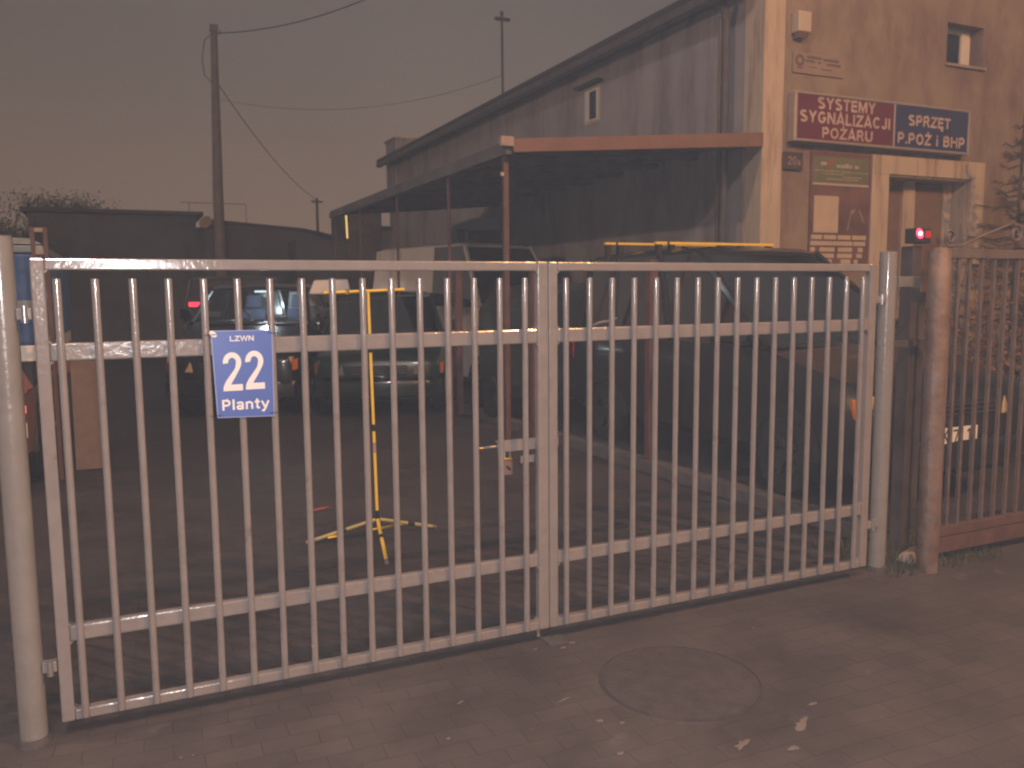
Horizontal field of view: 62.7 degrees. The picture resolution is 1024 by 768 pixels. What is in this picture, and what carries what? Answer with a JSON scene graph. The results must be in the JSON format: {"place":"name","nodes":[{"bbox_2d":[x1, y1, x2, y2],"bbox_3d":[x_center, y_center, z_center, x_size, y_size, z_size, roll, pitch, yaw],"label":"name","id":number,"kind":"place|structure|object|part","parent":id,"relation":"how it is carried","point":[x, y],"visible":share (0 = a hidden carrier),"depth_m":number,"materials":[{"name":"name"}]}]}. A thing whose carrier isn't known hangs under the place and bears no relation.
{"place":"outdoors","nodes":[
{"label":"outdoors","id":0,"kind":"place"},
{"bbox_2d":[0,0,677,237],"label":"sky","id":1,"kind":"structure","parent":0,"point":[112,98],"materials":[{"name":"grey"}]},
{"bbox_2d":[0,537,1023,767],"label":"pavement","id":2,"kind":"structure","parent":0,"point":[906,670],"depth_m":3.38,"materials":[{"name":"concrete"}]},
{"bbox_2d":[0,235,57,751],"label":"gate post","id":3,"kind":"object","parent":2,"relation":"on","point":[32,666],"visible":0.84,"depth_m":3.00,"materials":[{"name":"grey metal"}]},
{"bbox_2d":[29,258,548,721],"bbox_3d":[-0.730,0.372,3.474,2.100,1.750,0.095,-3,7,-24],"label":"gate leaf","id":4,"kind":"object","parent":3,"relation":"attached to","point":[49,352],"visible":1,"depth_m":3.36,"materials":[{"name":"grey paint"}]},
{"bbox_2d":[204,330,279,417],"bbox_3d":[-1.037,-0.039,3.244,0.279,0.341,0.040,-3,7,-24],"label":"number sign","id":5,"kind":"object","parent":4,"relation":"attached to","point":[243,372],"visible":1,"depth_m":3.23,"materials":[{"name":"blue metal"}]},
{"bbox_2d":[504,451,511,474],"bbox_3d":[-0.021,0.350,3.837,0.044,0.130,0.028,-3,7,-24],"label":"padlock","id":6,"kind":"object","parent":4,"relation":"hanging from","point":[507,465],"visible":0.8,"depth_m":3.83,"materials":[{"name":"metal"}]},
{"bbox_2d":[539,632,567,645],"bbox_3d":[0.196,1.211,3.993,0.100,0.009,0.110,-3,7,-24],"label":"gate stop","id":7,"kind":"object","parent":2,"relation":"on","point":[551,639],"visible":0.93,"depth_m":3.98,"materials":[{"name":"concrete"}]},
{"bbox_2d":[599,646,762,720],"bbox_3d":[0.711,1.256,3.566,0.682,0.004,0.682,-3,7,-24],"label":"manhole cover","id":8,"kind":"object","parent":2,"relation":"on","point":[679,683],"visible":1,"depth_m":3.53,"materials":[{"name":"metal"}]},
{"bbox_2d":[734,739,749,750],"bbox_3d":[0.837,1.311,3.061,0.033,0.004,0.094,5,8,39],"label":"paper scrap","id":9,"kind":"object","parent":2,"relation":"on","point":[740,745],"visible":1,"depth_m":3.05,"materials":[{"name":"white paper"}]},
{"bbox_2d":[787,746,798,750],"bbox_3d":[1.010,1.313,3.025,0.052,0.004,0.026,-3,7,-24],"label":"paper scrap","id":10,"kind":"object","parent":2,"relation":"on","point":[791,748],"visible":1,"depth_m":3.02,"materials":[{"name":"white paper"}]},
{"bbox_2d":[795,717,807,730],"bbox_3d":[1.099,1.293,3.197,0.043,0.004,0.120,2,7,23],"label":"paper scrap","id":11,"kind":"object","parent":2,"relation":"on","point":[801,725],"visible":1,"depth_m":3.19,"materials":[{"name":"white paper"}]},
{"bbox_2d":[865,251,897,573],"bbox_3d":[2.106,0.226,4.827,0.188,1.950,0.126,-3,7,-24],"label":"gate post","id":12,"kind":"object","parent":2,"relation":"on","point":[885,338],"visible":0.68,"depth_m":4.80,"materials":[{"name":"grey metal"}]},
{"bbox_2d":[548,262,877,626],"bbox_3d":[1.089,0.244,4.281,2.023,1.707,0.065,-3,7,-24],"label":"gate leaf","id":13,"kind":"object","parent":12,"relation":"attached to","point":[864,326],"visible":0.99,"depth_m":4.21,"materials":[{"name":"grey paint"}]},
{"bbox_2d":[592,317,616,325],"bbox_3d":[0.441,-0.297,3.994,0.133,0.041,0.012,-3,7,-24],"label":"rope","id":14,"kind":"object","parent":13,"relation":"hanging from","point":[599,322],"visible":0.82,"depth_m":3.98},
{"bbox_2d":[897,276,920,286],"bbox_3d":[2.256,-0.582,4.779,0.170,0.060,0.025,-3,7,-24],"label":"cross brace","id":15,"kind":"object","parent":12,"relation":"attached to","point":[908,281],"visible":1,"depth_m":4.76,"materials":[{"name":"metal"}]},
{"bbox_2d":[896,546,915,564],"bbox_3d":[2.432,1.031,5.110,0.188,0.081,0.112,-5,8,-36],"label":"stone","id":16,"kind":"object","parent":2,"relation":"on","point":[911,551],"visible":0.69,"depth_m":5.06,"materials":[{"name":"grey stone"}]},
{"bbox_2d":[915,248,951,573],"bbox_3d":[2.418,0.214,4.826,0.127,1.970,0.120,-3,7,-24],"label":"fence post","id":17,"kind":"object","parent":2,"relation":"on","point":[933,407],"visible":0.84,"depth_m":4.78,"materials":[{"name":"metal"}]},
{"bbox_2d":[939,223,1023,552],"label":"scroll fence","id":18,"kind":"object","parent":17,"relation":"attached to","point":[968,532],"visible":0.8,"depth_m":5.08,"materials":[{"name":"metal"}]},
{"bbox_2d":[0,357,1023,736],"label":"ground","id":19,"kind":"structure","parent":0,"point":[90,501],"depth_m":5.70,"materials":[{"name":"grey asphalt"}]},
{"bbox_2d":[0,182,79,248],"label":"tree","id":20,"kind":"object","parent":19,"relation":"on","point":[3,229],"visible":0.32,"depth_m":20.20,"materials":[{"name":"green plant"}]},
{"bbox_2d":[12,237,71,427],"bbox_3d":[-5.997,-0.393,8.802,2.300,2.240,3.630,-3,7,-24],"label":"tarpaulin truck","id":21,"kind":"object","parent":19,"relation":"on","point":[22,250],"visible":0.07,"depth_m":7.57,"materials":[{"name":"blue fabric"}]},
{"bbox_2d":[22,361,69,479],"bbox_3d":[-5.203,0.228,7.909,1.880,1.190,3.135,-3,7,-24],"label":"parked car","id":22,"kind":"object","parent":19,"relation":"on","point":[33,427],"visible":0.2,"depth_m":7.29,"materials":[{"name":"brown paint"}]},
{"bbox_3d":[-4.188,-0.024,7.134,0.132,0.215,0.518,-3,7,-24],"label":"side window","id":23,"kind":"part","parent":22,"relation":"part of","materials":[{"name":"grey glass"}]},
{"bbox_2d":[29,227,63,479],"bbox_3d":[-4.088,-0.247,7.390,0.134,2.230,0.040,-3,7,-24],"label":"timber rack","id":24,"kind":"object","parent":19,"relation":"on","point":[34,251],"visible":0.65,"depth_m":7.37,"materials":[{"name":"wood"}]},
{"bbox_2d":[0,186,119,237],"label":"tree","id":25,"kind":"object","parent":19,"relation":"on","point":[28,203],"visible":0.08,"depth_m":25.90,"materials":[{"name":"green plant"}]},
{"bbox_2d":[70,360,101,469],"bbox_3d":[-4.015,0.292,7.989,0.280,1.030,0.050,-3,1,-24],"label":"plywood board","id":26,"kind":"object","parent":19,"relation":"on","point":[87,438],"visible":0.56,"depth_m":7.95,"materials":[{"name":"brown wood"}]},
{"bbox_2d":[20,206,215,342],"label":"storage shed","id":27,"kind":"structure","parent":19,"relation":"on","point":[90,233],"depth_m":22.91,"materials":[{"name":"metal"}]},
{"bbox_2d":[180,202,246,222],"bbox_3d":[-11.036,-4.244,31.413,2.311,4.961,0.023,-3,7,-24],"label":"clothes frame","id":28,"kind":"object","parent":19,"relation":"on","point":[212,203],"visible":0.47,"depth_m":30.91,"materials":[{"name":"metal"}]},
{"bbox_2d":[202,24,226,275],"bbox_3d":[-7.316,-4.702,20.909,0.481,8.141,0.278,-3,7,-24],"label":"utility pole","id":29,"kind":"object","parent":19,"relation":"on","point":[219,226],"visible":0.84,"depth_m":20.73,"materials":[{"name":"concrete"}]},
{"bbox_2d":[219,85,316,199],"bbox_3d":[-7.999,-7.820,29.107,0.022,1.094,16.980,-1,6,-5],"label":"overhead cable","id":30,"kind":"object","parent":29,"relation":"attached to","point":[260,142],"visible":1,"depth_m":25.40,"materials":[{"name":"black metal"}]},
{"bbox_2d":[219,0,363,33],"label":"overhead cable","id":31,"kind":"object","parent":29,"relation":"attached to","point":[294,22],"visible":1,"depth_m":19.67,"materials":[{"name":"black metal"}]},
{"bbox_2d":[220,76,498,109],"bbox_3d":[-3.759,-7.162,20.677,7.029,0.790,0.009,-1,6,0],"label":"overhead cable","id":32,"kind":"object","parent":29,"relation":"attached to","point":[354,108],"visible":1,"depth_m":20.70,"materials":[{"name":"black metal"}]},
{"bbox_2d":[182,276,288,336],"bbox_3d":[-5.268,-1.144,16.740,2.280,1.956,4.745,-2,7,-12],"label":"parked van","id":33,"kind":"object","parent":19,"relation":"on","point":[217,298],"visible":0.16,"depth_m":14.45,"materials":[{"name":"grey paint"}]},
{"bbox_2d":[165,284,339,411],"bbox_3d":[-3.694,-0.644,12.913,2.230,1.786,4.410,-1,6,-1],"label":"parked car","id":34,"kind":"object","parent":19,"relation":"on","point":[191,384],"visible":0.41,"depth_m":11.72,"materials":[{"name":"black paint"}]},
{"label":"side window","id":35,"kind":"part","parent":34,"relation":"part of","materials":[{"name":"grey glass"}]},
{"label":"side window","id":36,"kind":"part","parent":34,"relation":"part of","materials":[{"name":"black glass"}]},
{"bbox_2d":[200,219,331,292],"bbox_3d":[-7.627,-3.130,26.576,3.800,3.760,3.200,-3,7,-24],"label":"garage row","id":37,"kind":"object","parent":19,"relation":"on","point":[248,241],"visible":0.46,"depth_m":24.91,"materials":[{"name":"concrete"}]},
{"bbox_2d":[311,198,322,230],"bbox_3d":[-8.706,-5.420,37.889,0.500,5.820,0.178,-3,7,-24],"label":"utility pole","id":38,"kind":"object","parent":19,"relation":"on","point":[317,216],"visible":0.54,"depth_m":37.60,"materials":[{"name":"concrete"}]},
{"bbox_2d":[313,506,330,510],"bbox_3d":[-1.466,0.954,6.437,0.071,0.004,0.186,6,9,44],"label":"litter scrap","id":39,"kind":"object","parent":19,"relation":"on","point":[319,508],"visible":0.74,"depth_m":6.43,"materials":[{"name":"paper"}]},
{"bbox_2d":[288,213,391,291],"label":"brick outbuilding","id":40,"kind":"structure","parent":19,"relation":"on","point":[376,236],"depth_m":22.73,"materials":[{"name":"brick"}]},
{"bbox_2d":[345,215,347,237],"bbox_3d":[-4.353,-4.189,22.107,0.055,0.701,0.030,-3,7,-24],"label":"light","id":41,"kind":"object","parent":40,"relation":"attached to","point":[346,226],"visible":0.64,"depth_m":22.10,"materials":[{"name":"yellow"}]},
{"bbox_2d":[306,288,436,564],"bbox_3d":[-0.829,0.232,5.359,0.904,1.680,0.651,-3,7,-24],"label":"tripod stand","id":42,"kind":"object","parent":19,"relation":"on","point":[377,519],"visible":0.81,"depth_m":5.57,"materials":[{"name":"metal"}]},
{"bbox_2d":[312,291,454,411],"bbox_3d":[-1.889,-0.590,12.821,2.190,1.666,4.210,-1,6,-5],"label":"parked car","id":43,"kind":"object","parent":19,"relation":"on","point":[349,361],"visible":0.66,"depth_m":11.00,"materials":[{"name":"green paint"}]},
{"bbox_2d":[309,279,350,293],"bbox_3d":[-2.645,-1.416,12.241,0.582,0.210,0.396,-2,6,-9],"label":"cardboard box","id":44,"kind":"object","parent":43,"relation":"on","point":[319,286],"visible":0.74,"depth_m":12.04,"materials":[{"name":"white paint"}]},
{"bbox_2d":[373,243,538,397],"bbox_3d":[-0.530,-1.103,13.890,2.170,2.426,4.310,-6,8,-39],"label":"delivery van","id":45,"kind":"object","parent":19,"relation":"on","point":[433,282],"visible":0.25,"depth_m":13.29,"materials":[{"name":"white paint"}]},
{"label":"side window","id":46,"kind":"part","parent":45,"relation":"part of","materials":[{"name":"grey glass"}]},
{"bbox_2d":[447,218,498,243],"bbox_3d":[-0.411,-1.891,17.898,1.750,3.100,2.012,0,6,0],"label":"caravan","id":47,"kind":"object","parent":19,"relation":"on","point":[481,230],"visible":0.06,"depth_m":16.77,"materials":[{"name":"white paint"}]},
{"bbox_2d":[458,229,464,242],"bbox_3d":[-1.013,-2.903,16.782,0.140,0.370,0.010,0,6,0],"label":"window","id":48,"kind":"structure","parent":47,"relation":"in","point":[461,232],"depth_m":16.77,"materials":[{"name":"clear glass"}]},
{"bbox_2d":[469,230,498,242],"bbox_3d":[-0.354,-2.923,16.775,1.000,0.300,0.010,0,6,0],"label":"window","id":49,"kind":"structure","parent":47,"relation":"in","point":[475,236],"depth_m":16.77,"materials":[{"name":"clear glass"}]},
{"bbox_2d":[529,271,534,436],"bbox_3d":[0.245,-0.349,9.218,0.085,1.950,0.085,-3,7,-24],"label":"red post","id":50,"kind":"object","parent":19,"relation":"on","point":[532,356],"visible":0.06,"depth_m":9.20,"materials":[{"name":"metal"}]},
{"bbox_2d":[329,132,762,438],"bbox_3d":[-0.277,-1.508,12.901,3.325,3.445,8.160,-3,7,-24],"label":"canopy","id":51,"kind":"object","parent":19,"relation":"on","point":[506,170],"visible":0.81,"depth_m":10.35,"materials":[{"name":"metal"}]},
{"bbox_2d":[425,397,851,538],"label":"kerb","id":52,"kind":"structure","parent":19,"relation":"on","point":[622,457],"depth_m":7.09,"materials":[{"name":"concrete"}]},
{"bbox_2d":[454,271,463,414],"bbox_3d":[-0.707,-0.559,11.179,0.085,1.950,0.085,-3,7,-24],"label":"red post","id":53,"kind":"object","parent":52,"relation":"on","point":[458,349],"visible":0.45,"depth_m":11.15,"materials":[{"name":"metal"}]},
{"bbox_2d":[644,260,657,460],"bbox_3d":[1.242,-0.147,7.519,0.080,1.910,0.080,-3,7,-24],"label":"red post","id":54,"kind":"object","parent":52,"relation":"on","point":[650,275],"visible":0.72,"depth_m":7.49,"materials":[{"name":"metal"}]},
{"bbox_2d":[889,246,921,548],"bbox_3d":[2.459,0.100,5.258,0.076,1.900,0.090,-3,7,-24],"label":"timber post","id":55,"kind":"object","parent":19,"relation":"on","point":[908,319],"visible":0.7,"depth_m":5.23,"materials":[{"name":"wood"}]},
{"bbox_2d":[894,339,924,346],"bbox_3d":[2.380,-0.246,5.071,0.460,0.040,0.025,-3,7,-24],"label":"fence board","id":56,"kind":"object","parent":55,"relation":"attached to","point":[909,343],"visible":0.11,"depth_m":5.07,"materials":[{"name":"wood"}]},
{"bbox_2d":[910,292,925,508],"bbox_3d":[2.534,0.111,5.288,0.070,1.370,0.040,-3,7,-24],"label":"fence board","id":57,"kind":"object","parent":55,"relation":"attached to","point":[918,387],"visible":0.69,"depth_m":5.27,"materials":[{"name":"wood"}]},
{"bbox_2d":[905,228,930,243],"bbox_3d":[2.475,-0.901,5.115,0.132,0.090,0.090,-3,7,-24],"label":"signal box","id":58,"kind":"object","parent":55,"relation":"on","point":[917,235],"visible":1,"depth_m":5.08,"materials":[{"name":"black plastic"}]},
{"bbox_2d":[814,525,1014,577],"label":"grass","id":59,"kind":"structure","parent":19,"relation":"on","point":[968,551],"depth_m":5.16,"materials":[{"name":"green plant"}]},
{"bbox_2d":[896,242,1023,468],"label":"dry shrub","id":60,"kind":"object","parent":19,"relation":"on","point":[1007,342],"visible":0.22,"depth_m":7.92,"materials":[{"name":"brown plant"}]},
{"bbox_2d":[951,118,1023,378],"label":"spruce tree","id":61,"kind":"object","parent":19,"relation":"on","point":[1017,204],"visible":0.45,"depth_m":10.37,"materials":[{"name":"green plant"}]},
{"bbox_2d":[376,0,1023,378],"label":"plastered building","id":62,"kind":"structure","parent":0,"point":[698,66],"depth_m":11.21,"materials":[{"name":"paint"}]},
{"bbox_2d":[495,11,509,92],"bbox_3d":[-0.222,-7.513,20.553,0.390,3.080,0.064,-3,7,-24],"label":"roof mast","id":63,"kind":"object","parent":62,"relation":"on","point":[501,18],"visible":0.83,"depth_m":20.45,"materials":[{"name":"metal"}]},
{"bbox_2d":[585,84,599,126],"bbox_3d":[1.251,-4.369,13.197,0.038,0.560,0.460,-3,7,-24],"label":"side window","id":64,"kind":"structure","parent":62,"relation":"in","point":[592,95],"depth_m":13.14,"materials":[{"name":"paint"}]},
{"bbox_2d":[783,151,802,169],"bbox_3d":[3.331,-2.644,9.957,0.300,0.205,0.021,-3,7,-24],"label":"house number plate","id":65,"kind":"object","parent":62,"relation":"attached to","point":[792,160],"visible":1,"depth_m":9.95,"materials":[{"name":"paint"}]},
{"bbox_2d":[792,10,811,39],"bbox_3d":[3.368,-4.171,9.773,0.190,0.290,0.129,-3,7,-24],"label":"alarm box","id":66,"kind":"object","parent":62,"relation":"attached to","point":[801,24],"visible":1,"depth_m":9.72,"materials":[{"name":"white plastic"}]},
{"bbox_2d":[792,51,843,78],"bbox_3d":[3.650,-3.794,10.000,0.800,0.235,0.023,-3,7,-24],"label":"plaque","id":67,"kind":"object","parent":62,"relation":"attached to","point":[817,65],"depth_m":9.98,"materials":[{"name":"white plastic"}]},
{"bbox_2d":[807,151,871,263],"bbox_3d":[4.042,-2.134,10.354,0.985,1.380,0.034,-3,7,-24],"label":"notice board","id":68,"kind":"object","parent":62,"relation":"attached to","point":[839,206],"visible":0.94,"depth_m":10.33,"materials":[{"name":"paper"}]},
{"bbox_2d":[787,90,970,155],"bbox_3d":[4.617,-3.213,10.442,2.960,0.565,0.137,-3,7,-24],"label":"company sign","id":69,"kind":"object","parent":62,"relation":"attached to","point":[833,120],"visible":1,"depth_m":10.31,"materials":[{"name":"plastic"}]},
{"bbox_2d":[886,180,951,338],"bbox_3d":[5.350,-1.251,11.398,1.490,2.930,0.130,-3,7,-24],"label":"door","id":70,"kind":"structure","parent":62,"relation":"in","point":[911,204],"depth_m":11.32,"materials":[{"name":"paint"}]},
{"bbox_2d":[944,28,986,70],"bbox_3d":[5.892,-4.424,11.096,0.750,0.545,0.290,-3,7,-24],"label":"front window","id":71,"kind":"structure","parent":62,"relation":"in","point":[958,41],"depth_m":11.19,"materials":[{"name":"white plastic"}]},
{"bbox_2d":[453,380,1023,537],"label":"raised ground","id":72,"kind":"structure","parent":0,"point":[577,418],"depth_m":7.35,"materials":[{"name":"grey concrete"}]},
{"bbox_2d":[478,282,583,417],"bbox_3d":[0.485,-0.447,10.717,1.655,1.689,1.550,-3,7,-24],"label":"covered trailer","id":73,"kind":"object","parent":72,"relation":"on","point":[487,311],"visible":0.27,"depth_m":10.15,"materials":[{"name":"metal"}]},
{"bbox_2d":[572,241,1023,494],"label":"people carrier","id":74,"kind":"object","parent":72,"relation":"on","point":[741,253],"visible":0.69,"depth_m":7.26,"materials":[{"name":"grey paint"}]},
{"bbox_2d":[581,258,615,326],"bbox_3d":[0.964,-0.949,9.104,0.159,0.805,0.647,-3,7,-24],"label":"side window","id":75,"kind":"structure","parent":74,"relation":"in","point":[600,300],"depth_m":9.10,"materials":[{"name":"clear glass"}]},
{"bbox_2d":[616,256,666,339],"bbox_3d":[1.301,-0.870,8.372,0.159,0.805,1.063,-3,7,-24],"label":"side window","id":76,"kind":"structure","parent":74,"relation":"in","point":[623,315],"depth_m":8.55,"materials":[{"name":"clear glass"}]},
{"bbox_2d":[662,252,760,347],"bbox_3d":[1.728,-0.770,7.444,0.159,0.805,1.580,-3,7,-24],"label":"side window","id":77,"kind":"structure","parent":74,"relation":"in","point":[687,278],"depth_m":7.60,"materials":[{"name":"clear glass"}]}
]}

